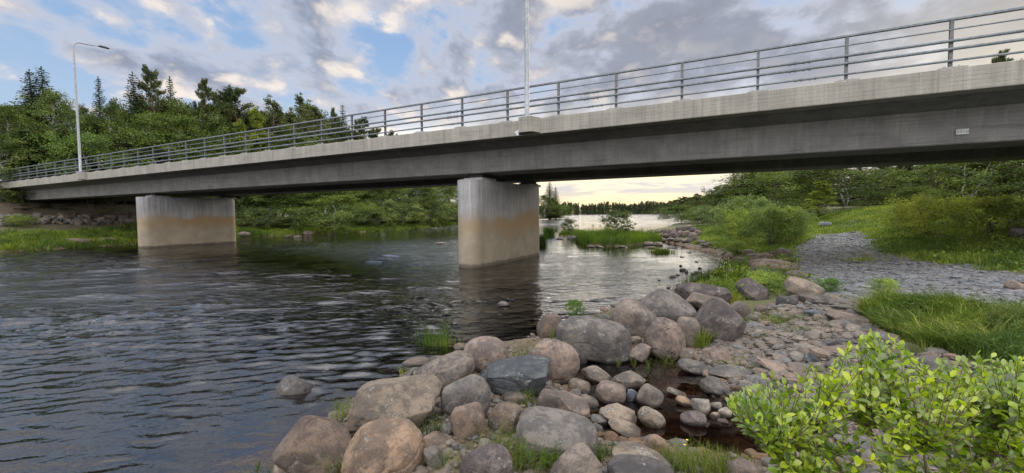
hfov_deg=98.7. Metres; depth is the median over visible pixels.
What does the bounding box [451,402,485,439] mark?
boulder
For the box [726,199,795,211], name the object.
willow bush
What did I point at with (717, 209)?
willow bush
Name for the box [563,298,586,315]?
green shrub
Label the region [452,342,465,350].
stone
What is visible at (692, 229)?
boulder
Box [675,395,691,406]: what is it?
boulder
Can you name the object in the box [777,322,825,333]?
grass tuft
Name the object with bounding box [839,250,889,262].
grass tuft
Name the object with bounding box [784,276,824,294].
boulder
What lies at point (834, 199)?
leafy tree
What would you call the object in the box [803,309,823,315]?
boulder
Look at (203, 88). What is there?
pine tree
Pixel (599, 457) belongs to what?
leafy herb
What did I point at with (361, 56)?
sky
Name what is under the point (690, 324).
boulder
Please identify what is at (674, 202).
birch tree
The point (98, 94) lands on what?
spruce tree
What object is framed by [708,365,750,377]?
boulder
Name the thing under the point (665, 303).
boulder
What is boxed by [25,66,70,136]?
spruce tree
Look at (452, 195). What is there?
birch tree
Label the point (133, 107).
spruce tree
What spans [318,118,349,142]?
birch tree
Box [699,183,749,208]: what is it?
willow bush
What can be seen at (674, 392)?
boulder
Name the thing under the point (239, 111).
birch tree
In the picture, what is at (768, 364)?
boulder
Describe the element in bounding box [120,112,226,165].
birch tree
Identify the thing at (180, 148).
birch tree
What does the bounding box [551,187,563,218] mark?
spruce tree
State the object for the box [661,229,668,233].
boulder
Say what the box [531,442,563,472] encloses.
grass tuft
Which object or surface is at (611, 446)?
grass tuft
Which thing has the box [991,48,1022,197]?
pine tree
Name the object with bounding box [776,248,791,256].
boulder
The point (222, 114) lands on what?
birch tree
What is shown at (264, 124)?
birch tree
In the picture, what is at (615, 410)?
boulder
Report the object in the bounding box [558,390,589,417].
boulder
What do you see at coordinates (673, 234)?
boulder
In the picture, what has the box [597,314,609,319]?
stone
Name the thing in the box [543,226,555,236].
reed clump
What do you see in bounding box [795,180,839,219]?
leafy tree
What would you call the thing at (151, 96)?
pine tree
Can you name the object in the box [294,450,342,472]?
grass tuft
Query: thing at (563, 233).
islet grass
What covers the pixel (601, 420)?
boulder
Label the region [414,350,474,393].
boulder
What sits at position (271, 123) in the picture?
birch tree
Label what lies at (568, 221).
sparse bush
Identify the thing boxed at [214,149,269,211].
birch tree
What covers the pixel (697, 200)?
pine tree
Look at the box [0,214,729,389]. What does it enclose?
river water
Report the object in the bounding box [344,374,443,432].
boulder
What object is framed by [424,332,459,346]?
reed clump
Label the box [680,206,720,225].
willow bush
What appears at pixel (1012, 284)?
boulder
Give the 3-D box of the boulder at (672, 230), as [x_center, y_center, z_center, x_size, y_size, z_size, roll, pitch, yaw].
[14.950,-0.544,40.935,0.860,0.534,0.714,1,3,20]
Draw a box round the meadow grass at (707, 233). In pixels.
[691,199,1023,295]
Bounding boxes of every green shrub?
[1,214,42,226]
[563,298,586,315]
[715,202,770,242]
[721,240,751,254]
[734,204,810,245]
[742,267,784,293]
[766,202,821,241]
[766,277,784,287]
[815,277,844,291]
[864,277,901,292]
[865,203,944,232]
[871,188,993,238]
[928,192,1023,237]
[975,195,1023,231]
[978,295,1023,330]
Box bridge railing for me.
[0,6,1023,182]
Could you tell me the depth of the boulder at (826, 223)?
30.81 m
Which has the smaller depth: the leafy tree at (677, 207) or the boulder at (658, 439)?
the boulder at (658, 439)
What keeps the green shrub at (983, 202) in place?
on the ground at (180, 411)
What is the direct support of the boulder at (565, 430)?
on the ground at (180, 411)
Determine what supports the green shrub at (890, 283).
on the ground at (180, 411)
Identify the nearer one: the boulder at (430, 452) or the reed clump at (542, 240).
the boulder at (430, 452)
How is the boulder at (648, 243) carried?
on the ground at (180, 411)
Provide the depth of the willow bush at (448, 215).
88.33 m
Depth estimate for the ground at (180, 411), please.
13.13 m
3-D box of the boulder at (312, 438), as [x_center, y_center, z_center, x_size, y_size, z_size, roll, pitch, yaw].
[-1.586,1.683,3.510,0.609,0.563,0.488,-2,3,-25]
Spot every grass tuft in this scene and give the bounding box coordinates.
[228,460,273,472]
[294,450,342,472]
[300,389,344,416]
[309,239,334,253]
[328,392,351,419]
[398,366,411,376]
[414,411,451,435]
[422,444,465,472]
[466,416,536,466]
[475,434,547,472]
[502,387,538,408]
[504,341,536,356]
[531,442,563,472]
[597,441,617,456]
[638,353,678,377]
[638,374,666,390]
[646,435,731,472]
[662,449,701,472]
[667,264,735,287]
[679,437,762,472]
[688,325,723,348]
[704,280,735,290]
[712,265,756,279]
[725,283,761,303]
[755,310,823,324]
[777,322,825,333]
[794,362,827,372]
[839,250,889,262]
[895,336,938,353]
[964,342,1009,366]
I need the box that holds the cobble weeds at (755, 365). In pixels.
[700,319,906,466]
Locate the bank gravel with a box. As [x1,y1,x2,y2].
[280,345,779,472]
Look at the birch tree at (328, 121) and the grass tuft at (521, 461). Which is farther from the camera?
the birch tree at (328, 121)
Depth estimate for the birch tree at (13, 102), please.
54.85 m
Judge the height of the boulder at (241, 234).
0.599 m
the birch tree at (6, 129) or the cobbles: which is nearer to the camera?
the cobbles
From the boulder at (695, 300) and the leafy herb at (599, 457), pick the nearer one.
the leafy herb at (599, 457)
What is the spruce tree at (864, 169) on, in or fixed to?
on the ground at (180, 411)
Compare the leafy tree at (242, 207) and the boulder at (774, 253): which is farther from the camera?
the leafy tree at (242, 207)
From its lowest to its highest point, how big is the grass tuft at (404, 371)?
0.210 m
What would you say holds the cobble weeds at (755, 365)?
on the ground at (180, 411)
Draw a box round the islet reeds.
[576,226,663,245]
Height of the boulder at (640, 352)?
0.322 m
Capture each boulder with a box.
[66,238,91,243]
[238,232,250,236]
[270,375,320,420]
[271,415,351,472]
[301,231,312,234]
[341,416,425,472]
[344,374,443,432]
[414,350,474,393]
[423,445,443,468]
[424,431,455,447]
[440,374,490,415]
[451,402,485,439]
[460,443,512,472]
[463,336,508,372]
[479,355,549,397]
[488,401,523,433]
[503,391,528,404]
[515,406,597,459]
[528,338,579,384]
[536,388,560,408]
[537,313,561,337]
[550,443,602,472]
[556,315,631,367]
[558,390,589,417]
[568,378,590,394]
[569,344,588,367]
[580,394,598,408]
[581,365,611,383]
[591,414,607,425]
[593,423,602,431]
[596,380,625,405]
[599,403,636,424]
[607,454,673,472]
[608,418,640,438]
[610,298,656,337]
[610,370,645,392]
[612,441,674,472]
[626,389,637,402]
[629,343,650,364]
[637,383,663,409]
[637,406,665,431]
[640,288,696,321]
[643,242,653,244]
[643,317,685,362]
[645,434,668,456]
[654,242,662,245]
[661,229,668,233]
[666,387,686,396]
[668,228,676,232]
[668,232,678,237]
[668,438,687,447]
[673,237,680,241]
[674,282,731,302]
[675,226,685,230]
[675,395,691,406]
[677,316,701,346]
[678,347,697,359]
[678,358,709,375]
[680,410,706,427]
[682,231,690,236]
[686,292,730,309]
[688,227,698,231]
[689,232,697,237]
[691,398,710,415]
[694,297,746,341]
[699,376,725,395]
[702,348,731,363]
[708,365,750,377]
[726,458,759,472]
[730,257,746,261]
[731,301,750,318]
[736,278,768,300]
[742,249,756,254]
[746,252,767,258]
[747,259,798,269]
[748,253,774,260]
[749,267,785,274]
[755,356,788,371]
[768,251,778,256]
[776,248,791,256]
[776,295,797,304]
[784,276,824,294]
[785,270,809,277]
[798,293,813,301]
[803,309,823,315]
[809,295,831,303]
[818,222,831,226]
[825,309,870,323]
[842,321,859,327]
[887,340,923,349]
[1003,280,1023,289]
[1008,227,1023,237]
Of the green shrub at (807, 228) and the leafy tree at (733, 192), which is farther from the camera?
the leafy tree at (733, 192)
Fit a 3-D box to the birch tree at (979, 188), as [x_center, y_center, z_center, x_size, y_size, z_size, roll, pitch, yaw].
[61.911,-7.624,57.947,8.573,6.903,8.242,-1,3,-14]
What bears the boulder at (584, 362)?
on the ground at (180, 411)
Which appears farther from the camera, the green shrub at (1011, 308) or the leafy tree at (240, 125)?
the leafy tree at (240, 125)
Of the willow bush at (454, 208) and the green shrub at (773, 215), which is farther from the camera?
the willow bush at (454, 208)
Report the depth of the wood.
725.20 m
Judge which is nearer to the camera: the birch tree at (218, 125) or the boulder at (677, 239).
the boulder at (677, 239)
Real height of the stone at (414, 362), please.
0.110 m
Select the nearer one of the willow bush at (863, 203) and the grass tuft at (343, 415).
the grass tuft at (343, 415)
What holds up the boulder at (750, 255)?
on the ground at (180, 411)
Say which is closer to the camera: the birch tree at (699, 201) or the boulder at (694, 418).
the boulder at (694, 418)
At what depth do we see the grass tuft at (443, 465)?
3.30 m
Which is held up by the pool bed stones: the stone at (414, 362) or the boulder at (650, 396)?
the boulder at (650, 396)
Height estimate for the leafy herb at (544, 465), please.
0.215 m
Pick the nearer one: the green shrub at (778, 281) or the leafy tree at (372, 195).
the green shrub at (778, 281)
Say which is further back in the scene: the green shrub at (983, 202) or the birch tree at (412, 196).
the birch tree at (412, 196)
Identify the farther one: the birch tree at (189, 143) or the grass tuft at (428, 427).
the birch tree at (189, 143)
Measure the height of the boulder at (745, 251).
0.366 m
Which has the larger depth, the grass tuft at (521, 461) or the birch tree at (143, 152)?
the birch tree at (143, 152)
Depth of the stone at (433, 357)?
6.70 m
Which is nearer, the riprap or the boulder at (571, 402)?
the boulder at (571, 402)
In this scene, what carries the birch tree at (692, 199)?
on the ground at (180, 411)
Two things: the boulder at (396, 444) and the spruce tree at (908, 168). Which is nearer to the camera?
the boulder at (396, 444)
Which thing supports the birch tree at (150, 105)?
on the ground at (180, 411)
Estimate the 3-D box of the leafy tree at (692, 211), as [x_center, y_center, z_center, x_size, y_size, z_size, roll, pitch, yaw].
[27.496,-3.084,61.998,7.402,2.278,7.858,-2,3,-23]
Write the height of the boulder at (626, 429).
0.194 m
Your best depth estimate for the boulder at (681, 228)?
40.90 m
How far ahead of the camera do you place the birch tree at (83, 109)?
53.33 m
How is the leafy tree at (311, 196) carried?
on the ground at (180, 411)
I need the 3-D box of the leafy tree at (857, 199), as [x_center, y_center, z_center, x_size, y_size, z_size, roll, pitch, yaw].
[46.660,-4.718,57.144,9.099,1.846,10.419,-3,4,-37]
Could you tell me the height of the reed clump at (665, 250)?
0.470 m
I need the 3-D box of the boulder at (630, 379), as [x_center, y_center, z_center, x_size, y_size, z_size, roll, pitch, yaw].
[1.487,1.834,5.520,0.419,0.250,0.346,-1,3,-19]
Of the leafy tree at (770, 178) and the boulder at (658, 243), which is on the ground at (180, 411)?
the leafy tree at (770, 178)
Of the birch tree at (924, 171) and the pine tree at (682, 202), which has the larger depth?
the pine tree at (682, 202)
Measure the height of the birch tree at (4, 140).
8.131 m
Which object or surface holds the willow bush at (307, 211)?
on the ground at (180, 411)
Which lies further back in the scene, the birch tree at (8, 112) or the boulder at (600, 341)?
the birch tree at (8, 112)
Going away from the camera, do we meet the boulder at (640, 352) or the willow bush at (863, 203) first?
the boulder at (640, 352)
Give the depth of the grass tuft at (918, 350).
5.46 m
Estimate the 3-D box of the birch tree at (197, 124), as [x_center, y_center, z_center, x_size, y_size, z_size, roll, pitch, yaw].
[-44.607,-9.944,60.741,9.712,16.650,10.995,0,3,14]
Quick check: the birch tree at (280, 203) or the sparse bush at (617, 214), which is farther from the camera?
the birch tree at (280, 203)
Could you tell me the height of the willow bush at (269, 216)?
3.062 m
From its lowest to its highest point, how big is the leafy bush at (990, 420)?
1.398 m
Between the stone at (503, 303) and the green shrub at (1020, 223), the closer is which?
the stone at (503, 303)
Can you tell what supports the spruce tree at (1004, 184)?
on the ground at (180, 411)
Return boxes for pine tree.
[126,64,172,131]
[185,77,217,133]
[209,94,235,120]
[211,85,266,147]
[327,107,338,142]
[348,116,372,194]
[367,128,381,220]
[387,130,399,219]
[678,197,686,213]
[693,195,700,205]
[757,171,794,203]
[870,166,903,192]
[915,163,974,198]
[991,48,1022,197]
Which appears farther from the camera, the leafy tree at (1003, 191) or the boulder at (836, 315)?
the leafy tree at (1003, 191)
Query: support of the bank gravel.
on the ground at (180, 411)
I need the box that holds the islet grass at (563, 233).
[559,228,584,236]
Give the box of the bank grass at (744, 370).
[338,301,966,472]
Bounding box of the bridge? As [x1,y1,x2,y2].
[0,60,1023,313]
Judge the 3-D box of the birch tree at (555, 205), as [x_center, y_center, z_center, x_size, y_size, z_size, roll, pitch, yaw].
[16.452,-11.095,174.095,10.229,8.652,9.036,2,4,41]
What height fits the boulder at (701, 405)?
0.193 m
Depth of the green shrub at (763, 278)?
9.73 m
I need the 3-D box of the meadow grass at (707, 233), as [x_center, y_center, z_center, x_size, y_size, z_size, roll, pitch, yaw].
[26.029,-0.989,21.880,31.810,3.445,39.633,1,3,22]
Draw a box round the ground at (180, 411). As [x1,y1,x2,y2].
[0,201,1023,472]
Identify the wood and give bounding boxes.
[539,201,668,214]
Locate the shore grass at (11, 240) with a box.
[0,218,457,251]
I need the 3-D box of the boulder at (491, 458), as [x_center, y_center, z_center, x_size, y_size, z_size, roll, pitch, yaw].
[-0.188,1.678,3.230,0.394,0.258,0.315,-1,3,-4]
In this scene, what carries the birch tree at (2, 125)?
on the ground at (180, 411)
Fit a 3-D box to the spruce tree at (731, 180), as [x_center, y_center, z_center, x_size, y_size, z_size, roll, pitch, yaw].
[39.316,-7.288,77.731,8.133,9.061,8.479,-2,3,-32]
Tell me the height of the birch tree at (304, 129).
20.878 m
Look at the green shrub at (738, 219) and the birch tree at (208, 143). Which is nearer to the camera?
the green shrub at (738, 219)
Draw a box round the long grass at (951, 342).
[844,287,1023,371]
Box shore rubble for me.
[273,228,744,472]
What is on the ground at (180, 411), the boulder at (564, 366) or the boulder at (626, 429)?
the boulder at (564, 366)
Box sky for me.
[0,0,1023,211]
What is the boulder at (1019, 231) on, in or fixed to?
on the ground at (180, 411)
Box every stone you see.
[401,357,429,367]
[428,355,441,360]
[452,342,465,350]
[497,301,509,306]
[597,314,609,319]
[631,336,641,344]
[710,402,721,411]
[710,412,720,419]
[717,418,728,423]
[718,407,731,417]
[752,367,764,373]
[754,305,767,312]
[804,352,818,362]
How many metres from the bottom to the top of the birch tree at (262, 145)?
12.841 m
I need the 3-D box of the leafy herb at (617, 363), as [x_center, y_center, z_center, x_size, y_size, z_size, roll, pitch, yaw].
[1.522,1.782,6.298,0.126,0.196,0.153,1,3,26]
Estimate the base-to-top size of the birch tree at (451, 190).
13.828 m
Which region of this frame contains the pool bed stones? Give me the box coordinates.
[552,344,767,459]
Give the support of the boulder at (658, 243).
in the river water
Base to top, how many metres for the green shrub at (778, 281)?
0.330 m
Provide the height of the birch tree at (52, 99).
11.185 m
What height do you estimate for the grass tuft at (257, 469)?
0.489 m
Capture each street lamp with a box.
[72,42,109,171]
[521,0,531,116]
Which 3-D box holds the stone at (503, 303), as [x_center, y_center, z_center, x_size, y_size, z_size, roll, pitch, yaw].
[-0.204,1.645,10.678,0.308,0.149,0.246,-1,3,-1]
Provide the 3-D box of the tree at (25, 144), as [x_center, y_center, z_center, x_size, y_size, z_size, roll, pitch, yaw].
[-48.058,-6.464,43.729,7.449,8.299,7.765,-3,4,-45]
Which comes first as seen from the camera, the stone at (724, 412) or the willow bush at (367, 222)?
the stone at (724, 412)
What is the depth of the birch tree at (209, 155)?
55.45 m
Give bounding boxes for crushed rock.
[791,231,1023,305]
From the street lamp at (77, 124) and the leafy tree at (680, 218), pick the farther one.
the leafy tree at (680, 218)
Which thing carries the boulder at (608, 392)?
on the pool bed stones
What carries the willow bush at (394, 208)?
on the ground at (180, 411)
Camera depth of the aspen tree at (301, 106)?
72.06 m
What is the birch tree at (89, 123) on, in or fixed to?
on the ground at (180, 411)
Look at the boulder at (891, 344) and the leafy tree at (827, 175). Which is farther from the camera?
the leafy tree at (827, 175)
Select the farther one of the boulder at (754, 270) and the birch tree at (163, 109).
the birch tree at (163, 109)
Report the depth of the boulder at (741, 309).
7.75 m
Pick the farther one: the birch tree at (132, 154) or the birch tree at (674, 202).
the birch tree at (674, 202)
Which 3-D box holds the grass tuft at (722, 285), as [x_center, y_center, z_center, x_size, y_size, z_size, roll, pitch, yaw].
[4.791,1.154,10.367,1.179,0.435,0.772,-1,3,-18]
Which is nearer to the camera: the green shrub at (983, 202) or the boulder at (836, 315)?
the boulder at (836, 315)
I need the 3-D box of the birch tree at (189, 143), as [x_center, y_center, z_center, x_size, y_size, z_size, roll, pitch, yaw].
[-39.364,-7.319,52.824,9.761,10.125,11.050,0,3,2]
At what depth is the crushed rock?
10.67 m
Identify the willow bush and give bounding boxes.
[235,210,260,226]
[240,203,285,227]
[272,215,306,226]
[284,204,320,226]
[318,206,377,224]
[344,199,388,225]
[361,196,412,224]
[379,197,423,224]
[402,207,437,224]
[410,196,449,223]
[426,204,457,222]
[443,201,457,221]
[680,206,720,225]
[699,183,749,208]
[702,202,741,230]
[717,193,787,230]
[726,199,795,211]
[830,199,910,206]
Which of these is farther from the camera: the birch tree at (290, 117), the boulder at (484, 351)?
the birch tree at (290, 117)
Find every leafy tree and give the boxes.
[23,127,136,213]
[202,195,267,218]
[218,193,298,222]
[232,118,252,153]
[243,105,267,151]
[254,192,332,222]
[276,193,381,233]
[292,190,367,221]
[323,189,407,219]
[375,188,420,221]
[397,187,453,219]
[433,186,457,219]
[554,205,574,217]
[641,205,696,222]
[661,205,714,222]
[678,207,719,220]
[687,187,768,213]
[711,169,851,211]
[780,167,920,207]
[781,193,844,206]
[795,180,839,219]
[805,192,861,206]
[820,166,949,205]
[836,194,906,205]
[878,186,973,202]
[902,160,1023,198]
[910,160,1023,197]
[943,161,1023,198]
[943,191,989,198]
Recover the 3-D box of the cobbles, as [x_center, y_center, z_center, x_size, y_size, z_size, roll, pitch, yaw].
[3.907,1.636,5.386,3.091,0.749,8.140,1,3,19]
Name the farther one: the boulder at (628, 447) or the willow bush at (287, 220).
the willow bush at (287, 220)
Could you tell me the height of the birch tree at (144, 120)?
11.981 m
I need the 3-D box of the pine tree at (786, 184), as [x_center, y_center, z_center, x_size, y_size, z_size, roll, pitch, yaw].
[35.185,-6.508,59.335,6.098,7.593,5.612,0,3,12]
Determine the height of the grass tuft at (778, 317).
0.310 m
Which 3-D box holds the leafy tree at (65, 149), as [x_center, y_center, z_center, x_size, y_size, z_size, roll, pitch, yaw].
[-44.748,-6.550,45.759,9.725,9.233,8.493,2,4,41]
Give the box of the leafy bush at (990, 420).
[725,328,1023,472]
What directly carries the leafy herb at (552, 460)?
on the ground at (180, 411)
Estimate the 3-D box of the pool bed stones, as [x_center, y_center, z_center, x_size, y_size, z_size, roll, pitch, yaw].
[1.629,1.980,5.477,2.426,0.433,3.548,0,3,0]
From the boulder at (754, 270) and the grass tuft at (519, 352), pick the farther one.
the boulder at (754, 270)
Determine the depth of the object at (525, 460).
3.34 m
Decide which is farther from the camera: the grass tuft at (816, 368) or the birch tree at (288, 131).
the birch tree at (288, 131)
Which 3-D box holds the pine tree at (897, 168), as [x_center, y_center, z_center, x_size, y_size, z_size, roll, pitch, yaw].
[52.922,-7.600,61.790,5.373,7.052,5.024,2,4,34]
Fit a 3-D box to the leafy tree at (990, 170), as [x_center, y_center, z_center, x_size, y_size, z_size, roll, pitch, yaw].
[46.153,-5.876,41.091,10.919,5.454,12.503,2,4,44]
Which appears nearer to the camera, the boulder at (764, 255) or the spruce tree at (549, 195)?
the boulder at (764, 255)
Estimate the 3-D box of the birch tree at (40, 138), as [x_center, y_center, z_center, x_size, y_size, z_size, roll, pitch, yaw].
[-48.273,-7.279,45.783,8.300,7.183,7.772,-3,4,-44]
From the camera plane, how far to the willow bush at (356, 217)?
61.19 m
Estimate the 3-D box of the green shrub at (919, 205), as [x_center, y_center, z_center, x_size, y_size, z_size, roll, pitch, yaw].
[17.049,-0.893,17.786,3.888,2.126,3.262,0,3,11]
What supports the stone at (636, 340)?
on the ground at (180, 411)
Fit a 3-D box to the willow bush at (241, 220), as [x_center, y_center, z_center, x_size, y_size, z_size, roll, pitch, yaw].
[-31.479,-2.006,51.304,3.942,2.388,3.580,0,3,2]
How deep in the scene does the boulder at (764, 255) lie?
16.32 m
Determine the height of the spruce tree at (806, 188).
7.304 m
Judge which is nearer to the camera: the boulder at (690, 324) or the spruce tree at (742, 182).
the boulder at (690, 324)
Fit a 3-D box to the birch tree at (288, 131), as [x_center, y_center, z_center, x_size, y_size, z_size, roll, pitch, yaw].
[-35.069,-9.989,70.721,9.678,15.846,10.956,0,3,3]
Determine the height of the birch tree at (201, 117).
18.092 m
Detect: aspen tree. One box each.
[263,94,291,148]
[289,92,316,144]
[302,99,336,143]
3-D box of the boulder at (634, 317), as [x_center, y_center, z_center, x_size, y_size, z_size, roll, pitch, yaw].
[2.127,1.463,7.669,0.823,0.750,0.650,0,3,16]
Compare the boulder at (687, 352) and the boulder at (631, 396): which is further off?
the boulder at (687, 352)
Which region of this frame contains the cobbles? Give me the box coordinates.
[695,294,1022,472]
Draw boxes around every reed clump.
[411,316,472,349]
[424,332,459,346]
[539,232,548,246]
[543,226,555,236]
[564,229,591,242]
[646,246,681,252]
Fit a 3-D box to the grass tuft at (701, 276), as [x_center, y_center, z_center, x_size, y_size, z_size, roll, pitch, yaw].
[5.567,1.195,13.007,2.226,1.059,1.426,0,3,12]
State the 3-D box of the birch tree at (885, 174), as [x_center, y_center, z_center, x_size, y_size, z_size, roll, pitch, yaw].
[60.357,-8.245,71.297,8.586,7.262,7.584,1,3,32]
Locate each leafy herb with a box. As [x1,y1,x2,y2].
[432,414,441,430]
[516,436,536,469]
[541,441,557,470]
[548,448,560,465]
[594,443,606,463]
[616,353,622,366]
[644,359,650,374]
[701,441,713,456]
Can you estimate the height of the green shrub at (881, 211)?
1.534 m
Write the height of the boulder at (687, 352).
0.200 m
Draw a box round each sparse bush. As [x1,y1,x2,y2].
[557,219,578,233]
[591,209,637,231]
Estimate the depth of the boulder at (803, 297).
8.31 m
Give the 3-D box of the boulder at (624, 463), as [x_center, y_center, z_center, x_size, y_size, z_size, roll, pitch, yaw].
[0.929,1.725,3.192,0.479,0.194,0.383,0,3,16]
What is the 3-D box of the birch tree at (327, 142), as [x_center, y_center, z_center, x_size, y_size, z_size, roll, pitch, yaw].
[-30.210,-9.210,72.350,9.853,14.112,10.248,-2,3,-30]
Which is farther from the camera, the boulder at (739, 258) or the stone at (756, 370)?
the boulder at (739, 258)
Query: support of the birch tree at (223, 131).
on the ground at (180, 411)
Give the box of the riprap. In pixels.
[0,212,136,226]
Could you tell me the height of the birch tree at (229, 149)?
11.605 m
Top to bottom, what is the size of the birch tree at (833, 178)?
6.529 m
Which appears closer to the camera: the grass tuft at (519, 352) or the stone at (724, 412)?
the stone at (724, 412)
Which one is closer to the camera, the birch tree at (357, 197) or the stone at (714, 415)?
the stone at (714, 415)
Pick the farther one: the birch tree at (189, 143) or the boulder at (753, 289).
the birch tree at (189, 143)
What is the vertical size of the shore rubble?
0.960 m
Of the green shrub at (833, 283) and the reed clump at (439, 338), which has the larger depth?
the green shrub at (833, 283)
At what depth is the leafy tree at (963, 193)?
58.07 m
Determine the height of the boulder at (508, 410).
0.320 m
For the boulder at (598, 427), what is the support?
on the ground at (180, 411)
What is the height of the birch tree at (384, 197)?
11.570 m
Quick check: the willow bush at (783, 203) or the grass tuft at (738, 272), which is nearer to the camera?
the grass tuft at (738, 272)
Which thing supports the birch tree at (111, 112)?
on the ground at (180, 411)
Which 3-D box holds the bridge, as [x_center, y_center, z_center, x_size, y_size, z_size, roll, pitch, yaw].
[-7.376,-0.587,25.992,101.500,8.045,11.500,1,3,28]
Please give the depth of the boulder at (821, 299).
8.11 m
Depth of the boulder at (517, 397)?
4.65 m
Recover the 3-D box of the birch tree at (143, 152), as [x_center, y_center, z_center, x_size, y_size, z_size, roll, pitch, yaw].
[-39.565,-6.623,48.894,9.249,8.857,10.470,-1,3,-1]
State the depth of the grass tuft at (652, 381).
6.20 m
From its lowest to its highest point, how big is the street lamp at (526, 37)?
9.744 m
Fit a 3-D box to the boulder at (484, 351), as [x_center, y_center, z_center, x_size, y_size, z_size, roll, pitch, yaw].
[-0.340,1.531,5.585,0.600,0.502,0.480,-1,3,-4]
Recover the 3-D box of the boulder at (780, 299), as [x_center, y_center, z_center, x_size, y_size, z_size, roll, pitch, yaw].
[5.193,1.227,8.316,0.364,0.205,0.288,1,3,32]
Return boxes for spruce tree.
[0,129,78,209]
[1,69,52,180]
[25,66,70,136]
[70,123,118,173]
[90,76,108,120]
[116,71,147,202]
[163,76,177,111]
[335,104,349,141]
[539,182,559,219]
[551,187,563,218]
[713,173,739,217]
[729,173,751,188]
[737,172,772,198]
[793,170,829,208]
[833,167,873,205]
[886,165,927,203]
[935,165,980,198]
[980,163,1023,198]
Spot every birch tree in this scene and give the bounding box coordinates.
[0,101,25,160]
[0,103,38,165]
[0,106,22,153]
[0,112,8,145]
[0,133,67,202]
[1,104,35,167]
[5,132,101,177]
[9,126,118,175]
[10,87,93,163]
[46,101,81,163]
[70,103,93,131]
[72,113,112,166]
[74,103,129,154]
[77,130,161,204]
[83,109,184,168]
[99,97,133,135]
[101,102,155,133]
[106,108,144,145]
[106,129,183,201]
[108,136,197,206]
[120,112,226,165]
[135,131,200,162]
[140,133,222,197]
[150,97,184,133]
[157,99,202,145]
[165,97,213,146]
[167,134,228,160]
[168,102,221,154]
[183,149,246,199]
[191,102,236,141]
[200,100,243,138]
[201,114,231,151]
[209,125,237,153]
[210,103,267,151]
[210,137,247,205]
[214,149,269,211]
[219,104,265,152]
[241,194,310,221]
[244,136,276,206]
[245,108,283,137]
[258,136,300,216]
[263,111,293,194]
[275,191,340,208]
[278,124,319,216]
[279,107,300,138]
[285,109,314,140]
[289,132,318,199]
[311,109,342,139]
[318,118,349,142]
[319,136,355,218]
[325,192,382,208]
[354,189,398,206]
[370,187,433,206]
[409,186,455,206]
[445,186,457,206]
[539,195,557,216]
[540,198,564,214]
[669,200,679,211]
[685,196,696,207]
[694,196,705,205]
[807,168,856,206]
[868,166,916,187]
[911,164,950,191]
[940,161,1003,197]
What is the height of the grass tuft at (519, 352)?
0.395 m
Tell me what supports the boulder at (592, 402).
on the pool bed stones
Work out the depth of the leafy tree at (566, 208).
189.38 m
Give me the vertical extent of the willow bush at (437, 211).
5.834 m
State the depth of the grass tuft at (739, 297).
9.00 m
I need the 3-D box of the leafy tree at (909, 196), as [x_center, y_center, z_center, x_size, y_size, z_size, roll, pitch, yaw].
[34.978,-3.401,37.798,5.893,1.943,5.552,0,3,9]
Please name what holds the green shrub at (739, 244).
on the ground at (180, 411)
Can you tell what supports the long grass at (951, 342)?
on the ground at (180, 411)
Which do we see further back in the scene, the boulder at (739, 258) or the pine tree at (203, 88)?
the pine tree at (203, 88)
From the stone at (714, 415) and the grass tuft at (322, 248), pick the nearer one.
the stone at (714, 415)
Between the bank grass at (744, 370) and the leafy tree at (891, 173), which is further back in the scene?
the leafy tree at (891, 173)
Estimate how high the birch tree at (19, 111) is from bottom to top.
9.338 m
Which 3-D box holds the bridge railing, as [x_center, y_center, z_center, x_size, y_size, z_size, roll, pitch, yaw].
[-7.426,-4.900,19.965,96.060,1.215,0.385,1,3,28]
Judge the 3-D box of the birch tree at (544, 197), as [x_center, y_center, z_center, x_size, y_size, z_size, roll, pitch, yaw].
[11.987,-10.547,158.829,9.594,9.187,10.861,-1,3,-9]
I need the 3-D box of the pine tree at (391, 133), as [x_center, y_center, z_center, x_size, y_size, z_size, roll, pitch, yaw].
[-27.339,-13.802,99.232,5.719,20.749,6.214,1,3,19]
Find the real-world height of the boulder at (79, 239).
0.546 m
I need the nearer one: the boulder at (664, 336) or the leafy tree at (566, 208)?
the boulder at (664, 336)
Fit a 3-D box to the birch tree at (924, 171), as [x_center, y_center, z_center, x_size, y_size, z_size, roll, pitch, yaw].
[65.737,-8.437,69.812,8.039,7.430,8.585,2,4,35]
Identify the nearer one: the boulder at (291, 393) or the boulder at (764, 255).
the boulder at (291, 393)
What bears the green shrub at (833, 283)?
on the ground at (180, 411)
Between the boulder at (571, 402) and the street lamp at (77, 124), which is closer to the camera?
the boulder at (571, 402)
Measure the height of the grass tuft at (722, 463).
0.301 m
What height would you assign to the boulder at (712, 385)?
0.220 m
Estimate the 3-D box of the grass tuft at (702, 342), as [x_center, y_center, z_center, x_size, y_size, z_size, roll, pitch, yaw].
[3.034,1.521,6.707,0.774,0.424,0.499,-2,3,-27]

